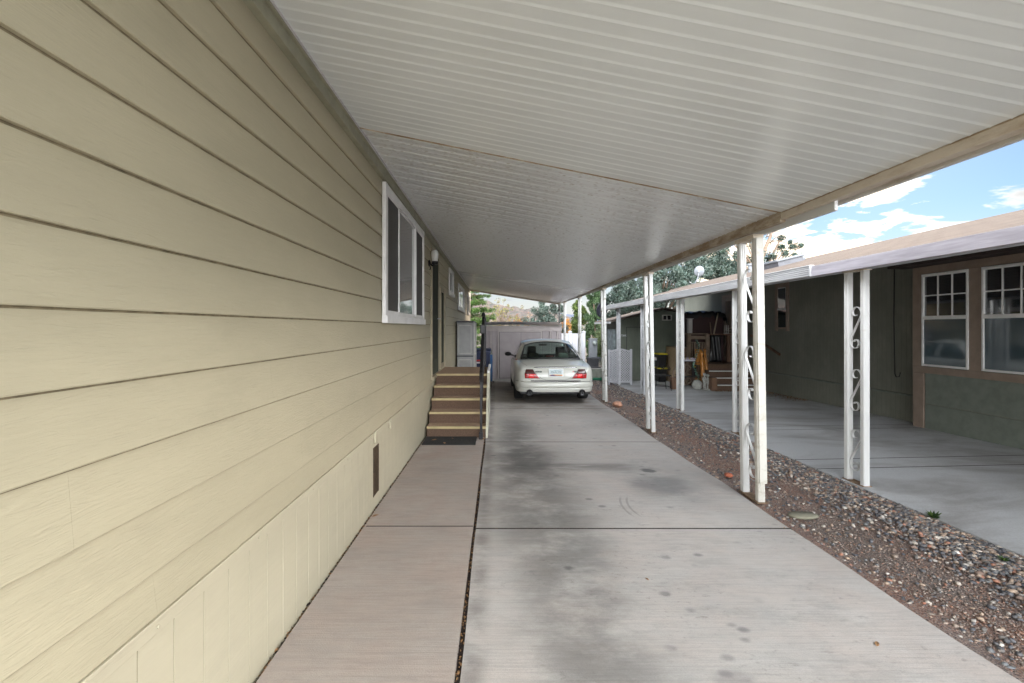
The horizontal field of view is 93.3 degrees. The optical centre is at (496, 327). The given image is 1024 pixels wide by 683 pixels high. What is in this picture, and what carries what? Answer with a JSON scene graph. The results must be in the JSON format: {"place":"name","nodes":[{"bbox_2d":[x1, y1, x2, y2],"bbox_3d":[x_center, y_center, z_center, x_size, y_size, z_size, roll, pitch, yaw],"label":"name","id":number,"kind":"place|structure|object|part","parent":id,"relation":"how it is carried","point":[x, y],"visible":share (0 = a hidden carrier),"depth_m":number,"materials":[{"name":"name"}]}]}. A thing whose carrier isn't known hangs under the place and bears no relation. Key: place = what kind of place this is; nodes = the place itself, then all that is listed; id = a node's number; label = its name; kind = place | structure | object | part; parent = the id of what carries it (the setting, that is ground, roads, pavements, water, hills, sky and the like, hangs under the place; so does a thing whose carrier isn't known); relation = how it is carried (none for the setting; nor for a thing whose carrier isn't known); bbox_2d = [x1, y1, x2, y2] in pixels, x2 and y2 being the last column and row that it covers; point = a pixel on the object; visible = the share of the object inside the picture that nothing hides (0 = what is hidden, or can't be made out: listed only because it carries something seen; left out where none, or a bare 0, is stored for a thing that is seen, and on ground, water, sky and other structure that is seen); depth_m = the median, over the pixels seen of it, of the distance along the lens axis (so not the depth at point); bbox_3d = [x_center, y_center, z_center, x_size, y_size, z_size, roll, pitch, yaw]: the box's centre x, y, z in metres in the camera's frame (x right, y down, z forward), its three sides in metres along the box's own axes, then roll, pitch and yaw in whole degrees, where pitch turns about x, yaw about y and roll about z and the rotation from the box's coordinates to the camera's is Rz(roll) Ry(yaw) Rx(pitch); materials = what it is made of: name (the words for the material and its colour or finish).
{"place":"outdoors","nodes":[
{"label":"outdoors","id":0,"kind":"place"},
{"bbox_2d":[256,387,490,682],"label":"path","id":1,"kind":"structure","parent":0,"point":[386,605],"depth_m":2.74,"materials":[{"name":"concrete"}]},
{"bbox_2d":[422,436,476,444],"bbox_3d":[-0.642,1.552,6.635,0.715,0.018,0.450,0,0,0],"label":"doormat","id":2,"kind":"object","parent":1,"relation":"on","point":[458,440],"visible":1,"depth_m":6.61,"materials":[{"name":"black rubber"}]},
{"bbox_2d":[456,321,476,366],"bbox_3d":[-0.760,0.739,12.409,0.480,1.808,1.023,0,0,0],"label":"storage cabinet","id":3,"kind":"object","parent":1,"relation":"on","point":[466,343],"visible":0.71,"depth_m":11.90,"materials":[{"name":"grey plastic"}]},
{"bbox_3d":[-0.787,1.159,11.912,0.385,0.868,0.031,0,0,0],"label":"door","id":4,"kind":"part","parent":3,"relation":"part of","materials":[{"name":"grey plastic"}]},
{"bbox_3d":[-0.787,0.285,11.912,0.385,0.800,0.031,0,0,0],"label":"door","id":5,"kind":"part","parent":3,"relation":"part of","materials":[{"name":"grey plastic"}]},
{"bbox_3d":[-0.547,0.761,12.410,0.054,1.763,0.940,0,0,0],"label":"side door","id":6,"kind":"part","parent":3,"relation":"part of","materials":[{"name":"grey plastic"}]},
{"bbox_2d":[477,348,490,386],"bbox_3d":[-0.383,1.115,13.375,0.435,1.090,0.750,0,0,0],"label":"wheelie bin","id":7,"kind":"object","parent":1,"relation":"on","point":[488,351],"visible":0.28,"depth_m":13.07,"materials":[{"name":"blue plastic"}]},
{"bbox_2d":[490,350,493,382],"bbox_3d":[-0.185,1.190,14.900,0.210,0.990,0.200,0,0,0],"label":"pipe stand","id":8,"kind":"object","parent":1,"relation":"on","point":[491,367],"visible":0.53,"depth_m":14.87,"materials":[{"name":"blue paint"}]},
{"bbox_2d":[255,435,784,682],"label":"leaf debris","id":9,"kind":"object","parent":1,"relation":"on","point":[461,634],"visible":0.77,"depth_m":2.80,"materials":[{"name":"brown plant"}]},
{"bbox_2d":[477,333,592,362],"bbox_3d":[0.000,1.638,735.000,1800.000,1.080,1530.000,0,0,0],"label":"ground","id":10,"kind":"structure","parent":0,"point":[585,348],"depth_m":54.50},
{"bbox_2d":[0,0,470,682],"bbox_3d":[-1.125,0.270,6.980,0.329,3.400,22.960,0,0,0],"label":"mobile home","id":11,"kind":"object","parent":10,"relation":"on","point":[234,308],"visible":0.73,"depth_m":1.61,"materials":[{"name":"beige"}]},
{"bbox_2d":[382,181,425,324],"bbox_3d":[-1.002,-0.670,5.440,0.061,1.260,2.290,0,0,0],"label":"window","id":12,"kind":"structure","parent":11,"relation":"in","point":[402,236],"depth_m":5.09,"materials":[{"name":"white plastic"}]},
{"bbox_2d":[428,250,438,269],"bbox_3d":[-0.954,-1.013,7.264,0.150,0.314,0.142,0,0,0],"label":"wall lamp","id":13,"kind":"object","parent":11,"relation":"attached to","point":[434,255],"visible":1,"depth_m":7.24,"materials":[{"name":"white glass"}]},
{"bbox_2d":[430,247,440,379],"bbox_3d":[-1.011,-0.220,7.980,0.099,2.060,0.960,0,0,0],"label":"door","id":14,"kind":"structure","parent":11,"relation":"in","point":[435,270],"depth_m":8.01,"materials":[{"name":"green paint"}]},
{"bbox_2d":[449,267,454,297],"bbox_3d":[-1.002,-0.980,10.675,0.063,0.580,0.960,0,0,0],"label":"window","id":15,"kind":"structure","parent":11,"relation":"in","point":[451,274],"depth_m":10.65,"materials":[{"name":"white plastic"}]},
{"bbox_2d":[458,283,464,312],"bbox_3d":[-1.002,-0.805,13.650,0.063,0.710,2.110,0,0,0],"label":"window","id":16,"kind":"structure","parent":11,"relation":"in","point":[461,291],"depth_m":13.62,"materials":[{"name":"white plastic"}]},
{"bbox_2d":[467,294,469,314],"bbox_3d":[-0.998,-0.800,17.050,0.053,0.700,0.910,0,0,0],"label":"window","id":17,"kind":"structure","parent":11,"relation":"in","point":[468,297],"depth_m":17.12,"materials":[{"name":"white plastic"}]},
{"bbox_2d":[470,291,496,347],"bbox_3d":[-1.286,-0.372,22.078,2.670,4.317,2.657,0,0,0],"label":"cedar tree","id":18,"kind":"object","parent":10,"relation":"on","point":[476,300],"visible":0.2,"depth_m":21.93,"materials":[{"name":"green plant"}]},
{"bbox_2d":[485,298,522,325],"bbox_3d":[0.510,-0.043,33.936,2.884,4.207,2.020,0,0,0],"label":"autumn tree","id":19,"kind":"object","parent":10,"relation":"on","point":[501,313],"visible":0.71,"depth_m":33.87,"materials":[{"name":"yellow plant"}]},
{"bbox_2d":[507,313,532,325],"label":"autumn tree","id":20,"kind":"object","parent":10,"relation":"on","point":[514,320],"visible":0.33,"depth_m":59.73,"materials":[{"name":"beige plant"}]},
{"bbox_2d":[478,320,597,334],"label":"distant scrub","id":21,"kind":"object","parent":10,"relation":"on","point":[582,327],"depth_m":123.60,"materials":[{"name":"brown plant"}]},
{"bbox_2d":[520,302,568,332],"bbox_3d":[2.555,0.213,25.927,2.680,3.464,1.906,0,0,-16],"label":"juniper tree","id":22,"kind":"object","parent":10,"relation":"on","point":[543,314],"visible":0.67,"depth_m":25.83,"materials":[{"name":"green plant"}]},
{"bbox_2d":[560,317,570,332],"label":"autumn tree","id":23,"kind":"object","parent":10,"relation":"on","point":[568,323],"visible":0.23,"depth_m":47.77,"materials":[{"name":"orange plant"}]},
{"bbox_2d":[561,331,584,360],"bbox_3d":[2.965,0.948,20.515,1.590,1.635,0.160,0,0,0],"label":"vinyl fence","id":24,"kind":"object","parent":10,"relation":"on","point":[571,338],"visible":0.27,"depth_m":20.48,"materials":[{"name":"white plastic"}]},
{"bbox_2d":[570,300,590,347],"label":"pine tree","id":25,"kind":"object","parent":10,"relation":"on","point":[574,322],"visible":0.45,"depth_m":27.72,"materials":[{"name":"green plant"}]},
{"bbox_2d":[584,291,600,358],"bbox_3d":[4.847,-0.639,23.994,0.999,5.110,1.059,0,0,-27],"label":"cypress tree","id":26,"kind":"object","parent":10,"relation":"on","point":[593,303],"visible":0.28,"depth_m":23.87,"materials":[{"name":"green plant"}]},
{"bbox_2d":[593,324,601,366],"bbox_3d":[4.277,0.790,19.497,1.035,2.122,0.937,0,0,17],"label":"shrub","id":27,"kind":"object","parent":10,"relation":"on","point":[598,335],"visible":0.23,"depth_m":19.35,"materials":[{"name":"green plant"}]},
{"bbox_2d":[606,280,648,318],"bbox_3d":[6.963,-0.352,24.890,3.178,4.566,2.922,0,0,0],"label":"juniper tree","id":28,"kind":"object","parent":10,"relation":"on","point":[613,298],"visible":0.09,"depth_m":24.84,"materials":[{"name":"green plant"}]},
{"bbox_2d":[618,259,712,312],"bbox_3d":[7.942,-0.996,22.938,4.244,5.796,3.651,0,0,0],"label":"juniper tree","id":29,"kind":"object","parent":10,"relation":"on","point":[680,276],"visible":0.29,"depth_m":22.23,"materials":[{"name":"green plant"}]},
{"bbox_2d":[683,249,751,282],"bbox_3d":[10.923,-1.126,23.843,3.677,6.085,3.382,0,0,0],"label":"juniper tree","id":30,"kind":"object","parent":10,"relation":"on","point":[719,264],"visible":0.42,"depth_m":22.81,"materials":[{"name":"green plant"}]},
{"bbox_2d":[720,225,805,268],"bbox_3d":[12.238,-1.753,22.028,4.016,7.282,2.372,0,0,0],"label":"juniper tree","id":31,"kind":"object","parent":10,"relation":"on","point":[785,252],"visible":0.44,"depth_m":22.06,"materials":[{"name":"green plant"}]},
{"bbox_2d":[631,209,1023,449],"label":"mobile home","id":32,"kind":"object","parent":10,"relation":"on","point":[959,340],"visible":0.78,"depth_m":7.42,"materials":[{"name":"green"}]},
{"bbox_2d":[596,303,607,316],"bbox_3d":[3.387,-0.580,15.567,0.440,0.485,0.203,0,0,-14],"label":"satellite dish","id":33,"kind":"object","parent":32,"relation":"attached to","point":[598,310],"visible":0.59,"depth_m":15.57,"materials":[{"name":"grey metal"}]},
{"bbox_2d":[690,266,703,283],"bbox_3d":[7.349,-1.937,17.755,0.572,0.686,0.377,0,0,-45],"label":"satellite dish","id":34,"kind":"object","parent":32,"relation":"on","point":[698,271],"visible":0.98,"depth_m":17.86,"materials":[{"name":"grey metal"}]},
{"bbox_2d":[722,293,738,362],"bbox_3d":[6.930,0.015,14.145,0.060,1.990,1.390,0,0,0],"label":"door","id":35,"kind":"structure","parent":32,"relation":"in","point":[726,299],"depth_m":14.45,"materials":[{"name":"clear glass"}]},
{"bbox_2d":[746,263,751,272],"bbox_3d":[6.600,-1.546,12.600,0.180,0.260,0.175,0,0,0],"label":"vent pipe","id":36,"kind":"object","parent":32,"relation":"on","point":[749,265],"visible":0.6,"depth_m":12.57,"materials":[{"name":"grey metal"}]},
{"bbox_2d":[750,335,780,355],"bbox_3d":[6.907,0.435,12.430,0.094,0.494,1.352,0,0,0],"label":"wall rail","id":37,"kind":"object","parent":32,"relation":"attached to","point":[773,350],"depth_m":12.09,"materials":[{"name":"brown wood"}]},
{"bbox_2d":[775,282,788,330],"bbox_3d":[6.928,-0.497,11.750,0.039,1.166,0.540,0,0,0],"label":"window","id":38,"kind":"structure","parent":32,"relation":"in","point":[782,289],"depth_m":11.72,"materials":[{"name":"black glass"}]},
{"bbox_2d":[764,253,804,269],"bbox_3d":[6.321,-1.449,10.850,0.624,0.300,0.920,0,0,0],"label":"skylight","id":39,"kind":"object","parent":32,"relation":"on","point":[783,261],"visible":0.63,"depth_m":10.43,"materials":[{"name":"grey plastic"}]},
{"bbox_2d":[893,269,900,377],"bbox_3d":[6.920,-0.191,8.360,0.020,2.118,0.177,0,0,8],"label":"cable","id":40,"kind":"object","parent":32,"relation":"attached to","point":[894,324],"visible":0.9,"depth_m":8.43,"materials":[{"name":"black plastic"}]},
{"bbox_2d":[921,269,968,369],"bbox_3d":[6.690,-0.116,7.225,0.040,1.428,0.750,0,0,0],"label":"window","id":41,"kind":"structure","parent":32,"relation":"in","point":[944,295],"depth_m":7.21,"materials":[{"name":"glass"}]},
{"bbox_2d":[981,262,1023,374],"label":"window","id":42,"kind":"structure","parent":32,"relation":"in","point":[1002,286],"depth_m":6.39,"materials":[{"name":"glass"}]},
{"bbox_2d":[471,293,600,329],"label":"hill","id":43,"kind":"structure","parent":0,"point":[520,312],"depth_m":321.86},
{"bbox_2d":[366,383,791,682],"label":"driveway base","id":44,"kind":"object","parent":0,"point":[463,630],"visible":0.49,"depth_m":3.67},
{"bbox_2d":[426,364,490,439],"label":"entry stairs","id":45,"kind":"structure","parent":44,"relation":"on","point":[455,409],"depth_m":7.40,"materials":[{"name":"brown wood"}]},
{"bbox_2d":[479,312,486,438],"bbox_3d":[-0.222,0.658,7.987,0.080,1.819,2.627,0,0,0],"label":"handrail","id":46,"kind":"object","parent":45,"relation":"attached to","point":[482,352],"visible":1,"depth_m":7.26,"materials":[{"name":"black metal"}]},
{"bbox_2d":[586,357,601,367],"bbox_3d":[3.250,1.169,16.205,0.420,0.348,0.450,0,0,0],"label":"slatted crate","id":47,"kind":"object","parent":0,"point":[593,362],"visible":0.84,"depth_m":16.02,"materials":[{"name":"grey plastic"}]},
{"bbox_2d":[649,360,656,385],"bbox_3d":[4.440,1.308,14.010,0.320,0.725,0.220,0,0,0],"label":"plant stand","id":48,"kind":"object","parent":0,"point":[654,371],"visible":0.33,"depth_m":13.90,"materials":[{"name":"black metal"}]},
{"bbox_2d":[649,361,671,390],"bbox_3d":[4.280,1.218,12.809,0.560,0.864,0.438,0,0,0],"label":"patio chair","id":49,"kind":"object","parent":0,"point":[664,375],"visible":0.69,"depth_m":12.62,"materials":[{"name":"black metal"}]},
{"bbox_2d":[672,363,691,385],"bbox_3d":[5.340,1.340,13.850,0.630,0.629,0.149,0,0,0],"label":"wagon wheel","id":50,"kind":"object","parent":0,"point":[673,374],"visible":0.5,"depth_m":13.84,"materials":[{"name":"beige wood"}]},
{"bbox_2d":[687,318,693,332],"bbox_3d":[5.660,-0.051,14.200,0.170,0.429,0.160,0,0,0],"label":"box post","id":51,"kind":"object","parent":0,"point":[689,325],"visible":0.81,"depth_m":14.14,"materials":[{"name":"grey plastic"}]},
{"bbox_2d":[460,381,1021,682],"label":"driveway","id":52,"kind":"structure","parent":0,"point":[698,606],"depth_m":2.84,"materials":[{"name":"concrete"}]},
{"bbox_2d":[481,321,563,380],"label":"garden shed","id":53,"kind":"structure","parent":52,"relation":"on","point":[501,341],"depth_m":15.28,"materials":[{"name":"paint"}]},
{"bbox_2d":[499,332,520,377],"bbox_3d":[0.420,0.871,15.286,0.690,1.459,0.014,0,0,0],"label":"door","id":54,"kind":"structure","parent":53,"relation":"in","point":[508,341],"depth_m":15.28,"materials":[{"name":"paint"}]},
{"bbox_2d":[521,332,540,353],"bbox_3d":[1.075,0.871,15.286,0.637,1.459,0.014,0,0,0],"label":"door","id":55,"kind":"structure","parent":53,"relation":"in","point":[524,335],"depth_m":15.28,"materials":[{"name":"paint"}]},
{"bbox_2d":[505,339,592,397],"bbox_3d":[1.235,0.981,12.423,2.044,1.384,4.670,0,0,0],"label":"parked car","id":56,"kind":"object","parent":52,"relation":"on","point":[565,369],"visible":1,"depth_m":10.26,"materials":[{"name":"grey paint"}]},
{"bbox_3d":[0.552,0.578,12.375,0.235,0.446,2.470,0,0,0],"label":"side window","id":57,"kind":"part","parent":56,"relation":"part of","materials":[{"name":"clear glass"}]},
{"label":"side window","id":58,"kind":"part","parent":56,"relation":"part of","materials":[{"name":"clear glass"}]},
{"bbox_2d":[473,140,1023,314],"label":"sky","id":59,"kind":"structure","parent":0,"point":[989,184],"materials":[{"name":"blue"}]},
{"bbox_2d":[590,380,1023,682],"bbox_3d":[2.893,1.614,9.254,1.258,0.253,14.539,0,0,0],"label":"gravel","id":60,"kind":"structure","parent":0,"point":[931,529],"depth_m":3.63,"materials":[{"name":"grey gravel"}]},
{"bbox_2d":[588,338,596,356],"bbox_3d":[3.393,1.050,17.047,0.295,1.330,0.325,0,0,0],"label":"meter pedestal","id":61,"kind":"object","parent":60,"relation":"on","point":[592,347],"visible":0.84,"depth_m":16.99,"materials":[{"name":"grey metal"}]},
{"bbox_2d":[591,367,601,377],"bbox_3d":[3.330,1.523,16.225,0.420,0.355,0.490,0,0,0],"label":"utility box","id":62,"kind":"object","parent":60,"relation":"on","point":[596,372],"visible":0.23,"depth_m":16.00,"materials":[{"name":"grey plastic"}]},
{"bbox_2d":[612,401,622,407],"bbox_3d":[2.492,1.585,10.008,0.198,0.127,0.281,0,0,0],"label":"rock","id":63,"kind":"object","parent":60,"relation":"on","point":[617,404],"visible":1,"depth_m":9.92,"materials":[{"name":"orange stone"}]},
{"bbox_2d":[608,349,631,384],"bbox_3d":[3.590,1.142,14.100,0.700,1.063,0.040,0,0,0],"label":"lattice screen","id":64,"kind":"object","parent":60,"relation":"on","point":[624,366],"visible":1,"depth_m":14.09,"materials":[{"name":"white plastic"}]},
{"bbox_2d":[270,0,1023,503],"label":"carport","id":65,"kind":"object","parent":60,"relation":"on","point":[558,152],"visible":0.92,"depth_m":2.63,"materials":[{"name":"white metal"}]},
{"bbox_2d":[724,472,732,477],"bbox_3d":[2.422,1.538,5.050,0.086,0.048,0.088,0,0,0],"label":"rock","id":66,"kind":"object","parent":60,"relation":"on","point":[729,475],"visible":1,"depth_m":5.02,"materials":[{"name":"orange stone"}]},
{"bbox_2d":[787,511,818,519],"bbox_3d":[2.503,1.539,3.950,0.248,0.034,0.141,0,0,0],"label":"flat stone","id":67,"kind":"object","parent":60,"relation":"on","point":[803,515],"visible":1,"depth_m":3.92,"materials":[{"name":"beige stone"}]},
{"bbox_2d":[926,510,941,518],"bbox_3d":[3.499,1.498,3.877,0.103,0.065,0.102,0,0,-32],"label":"weed","id":68,"kind":"object","parent":60,"relation":"on","point":[933,515],"visible":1,"depth_m":3.88,"materials":[{"name":"green plant"}]},
{"bbox_2d":[998,555,1010,561],"bbox_3d":[3.301,1.501,3.148,0.058,0.038,0.067,0,0,0],"label":"weed","id":69,"kind":"object","parent":60,"relation":"on","point":[1002,558],"visible":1,"depth_m":3.15,"materials":[{"name":"green plant"}]},
{"bbox_2d":[607,377,1023,555],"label":"neighbor driveway","id":70,"kind":"structure","parent":0,"point":[985,503],"depth_m":5.77,"materials":[{"name":"concrete"}]},
{"bbox_2d":[607,329,615,379],"bbox_3d":[3.825,0.875,16.150,0.090,1.650,0.800,0,0,0],"label":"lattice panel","id":71,"kind":"object","parent":70,"relation":"on","point":[611,339],"visible":0.67,"depth_m":15.96,"materials":[{"name":"white plastic"}]},
{"bbox_2d":[594,307,684,380],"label":"garden shed","id":72,"kind":"structure","parent":70,"relation":"on","point":[664,321],"depth_m":15.40,"materials":[{"name":"green"}]},
{"bbox_2d":[626,327,639,379],"bbox_3d":[4.458,0.826,15.391,0.685,1.692,0.017,0,0,0],"label":"door","id":73,"kind":"structure","parent":72,"relation":"in","point":[632,334],"depth_m":15.38,"materials":[{"name":"green"}]},
{"bbox_2d":[662,315,671,319],"bbox_3d":[5.408,-0.315,15.385,0.305,0.180,0.029,0,0,0],"label":"window","id":74,"kind":"structure","parent":72,"relation":"in","point":[664,317],"depth_m":15.39,"materials":[{"name":"black glass"}]},
{"bbox_2d":[655,367,666,381],"bbox_3d":[5.120,1.463,15.110,0.300,0.449,0.420,0,0,0],"label":"storage tote","id":75,"kind":"object","parent":70,"relation":"on","point":[661,378],"visible":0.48,"depth_m":14.96,"materials":[{"name":"black plastic"}]},
{"bbox_2d":[654,353,667,365],"bbox_3d":[5.120,1.016,15.110,0.300,0.437,0.420,0,0,0],"label":"storage tote","id":76,"kind":"object","parent":75,"relation":"on","point":[661,359],"visible":0.77,"depth_m":14.95,"materials":[{"name":"black plastic"}]},
{"bbox_2d":[669,377,675,388],"bbox_3d":[4.780,1.499,13.050,0.180,0.317,0.220,0,0,0],"label":"planter box","id":77,"kind":"object","parent":70,"relation":"on","point":[673,382],"visible":0.72,"depth_m":12.95,"materials":[{"name":"brown wood"}]},
{"bbox_2d":[666,346,685,381],"bbox_3d":[5.665,1.133,14.850,0.630,1.095,0.900,0,0,0],"label":"wooden cabinet","id":78,"kind":"object","parent":70,"relation":"on","point":[671,358],"visible":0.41,"depth_m":14.83,"materials":[{"name":"brown wood"}]},
{"bbox_2d":[692,339,699,379],"bbox_3d":[5.446,0.990,13.236,0.249,1.339,0.136,0,0,0],"label":"vine garland","id":79,"kind":"object","parent":70,"relation":"on","point":[696,357],"visible":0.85,"depth_m":13.25,"materials":[{"name":"green plant"}]},
{"bbox_2d":[692,380,702,389],"bbox_3d":[5.300,1.517,12.800,0.274,0.274,0.274,0,0,0],"label":"garden sphere","id":80,"kind":"object","parent":70,"relation":"on","point":[697,384],"visible":1,"depth_m":12.71,"materials":[{"name":"stone"}]},
{"bbox_2d":[695,349,707,380],"bbox_3d":[5.675,1.121,13.312,0.409,1.081,0.223,0,0,-12],"label":"bed headboard","id":81,"kind":"object","parent":70,"relation":"on","point":[700,361],"visible":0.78,"depth_m":13.34,"materials":[{"name":"orange wood"}]},
{"bbox_2d":[701,373,709,389],"bbox_3d":[5.550,1.427,12.820,0.257,0.456,0.257,0,0,0],"label":"garden statue","id":82,"kind":"object","parent":70,"relation":"on","point":[705,380],"visible":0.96,"depth_m":12.79,"materials":[{"name":"stone"}]},
{"bbox_2d":[685,333,731,382],"bbox_3d":[6.200,0.909,14.070,1.400,1.488,0.180,0,0,0],"label":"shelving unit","id":83,"kind":"object","parent":70,"relation":"on","point":[689,347],"visible":0.76,"depth_m":14.04,"materials":[{"name":"brown wood"}]},
{"bbox_2d":[709,335,721,361],"bbox_3d":[6.322,0.605,13.995,0.349,0.777,0.110,0,0,0],"label":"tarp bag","id":84,"kind":"object","parent":83,"relation":"hanging from","point":[715,350],"visible":1,"depth_m":13.97,"materials":[{"name":"grey plastic"}]},
{"bbox_2d":[713,313,718,333],"bbox_3d":[6.390,-0.120,14.110,0.030,0.629,0.329,0,0,45],"label":"wood strip","id":85,"kind":"object","parent":84,"relation":"on","point":[715,323],"visible":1,"depth_m":14.10,"materials":[{"name":"brown wood"}]},
{"bbox_2d":[684,361,753,390],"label":"entry stairs","id":86,"kind":"structure","parent":70,"relation":"on","point":[720,375],"depth_m":13.13,"materials":[{"name":"brown wood"}]},
{"bbox_2d":[692,365,695,376],"bbox_3d":[5.610,1.210,13.555,0.220,0.320,0.130,0,0,0],"label":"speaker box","id":87,"kind":"object","parent":86,"relation":"on","point":[693,373],"visible":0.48,"depth_m":13.53,"materials":[{"name":"black plastic"}]},
{"bbox_2d":[684,311,727,360],"bbox_3d":[6.220,0.243,14.660,1.200,1.516,0.720,0,0,0],"label":"hutch cabinet","id":88,"kind":"object","parent":86,"relation":"on","point":[701,320],"visible":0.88,"depth_m":14.35,"materials":[{"name":"brown wood"}]},
{"bbox_2d":[713,390,809,400],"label":"leaf litter","id":89,"kind":"object","parent":70,"relation":"on","point":[776,394],"visible":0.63,"depth_m":11.55,"materials":[{"name":"brown plant"}]},
{"bbox_2d":[606,243,1023,486],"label":"carport","id":90,"kind":"object","parent":70,"relation":"on","point":[789,275],"visible":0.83,"depth_m":4.91,"materials":[{"name":"white paint"}]},
{"bbox_3d":[5.240,1.290,13.310,0.360,0.740,0.220,0,0,0],"label":"plant stand","id":91,"kind":"object","parent":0,"visible":0},
{"bbox_2d":[684,357,695,360],"bbox_3d":[5.239,0.869,13.294,0.384,0.100,0.240,0,0,0],"label":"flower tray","id":92,"kind":"object","parent":91,"relation":"on","point":[688,359],"visible":0.8,"depth_m":13.21,"materials":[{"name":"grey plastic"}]}
]}

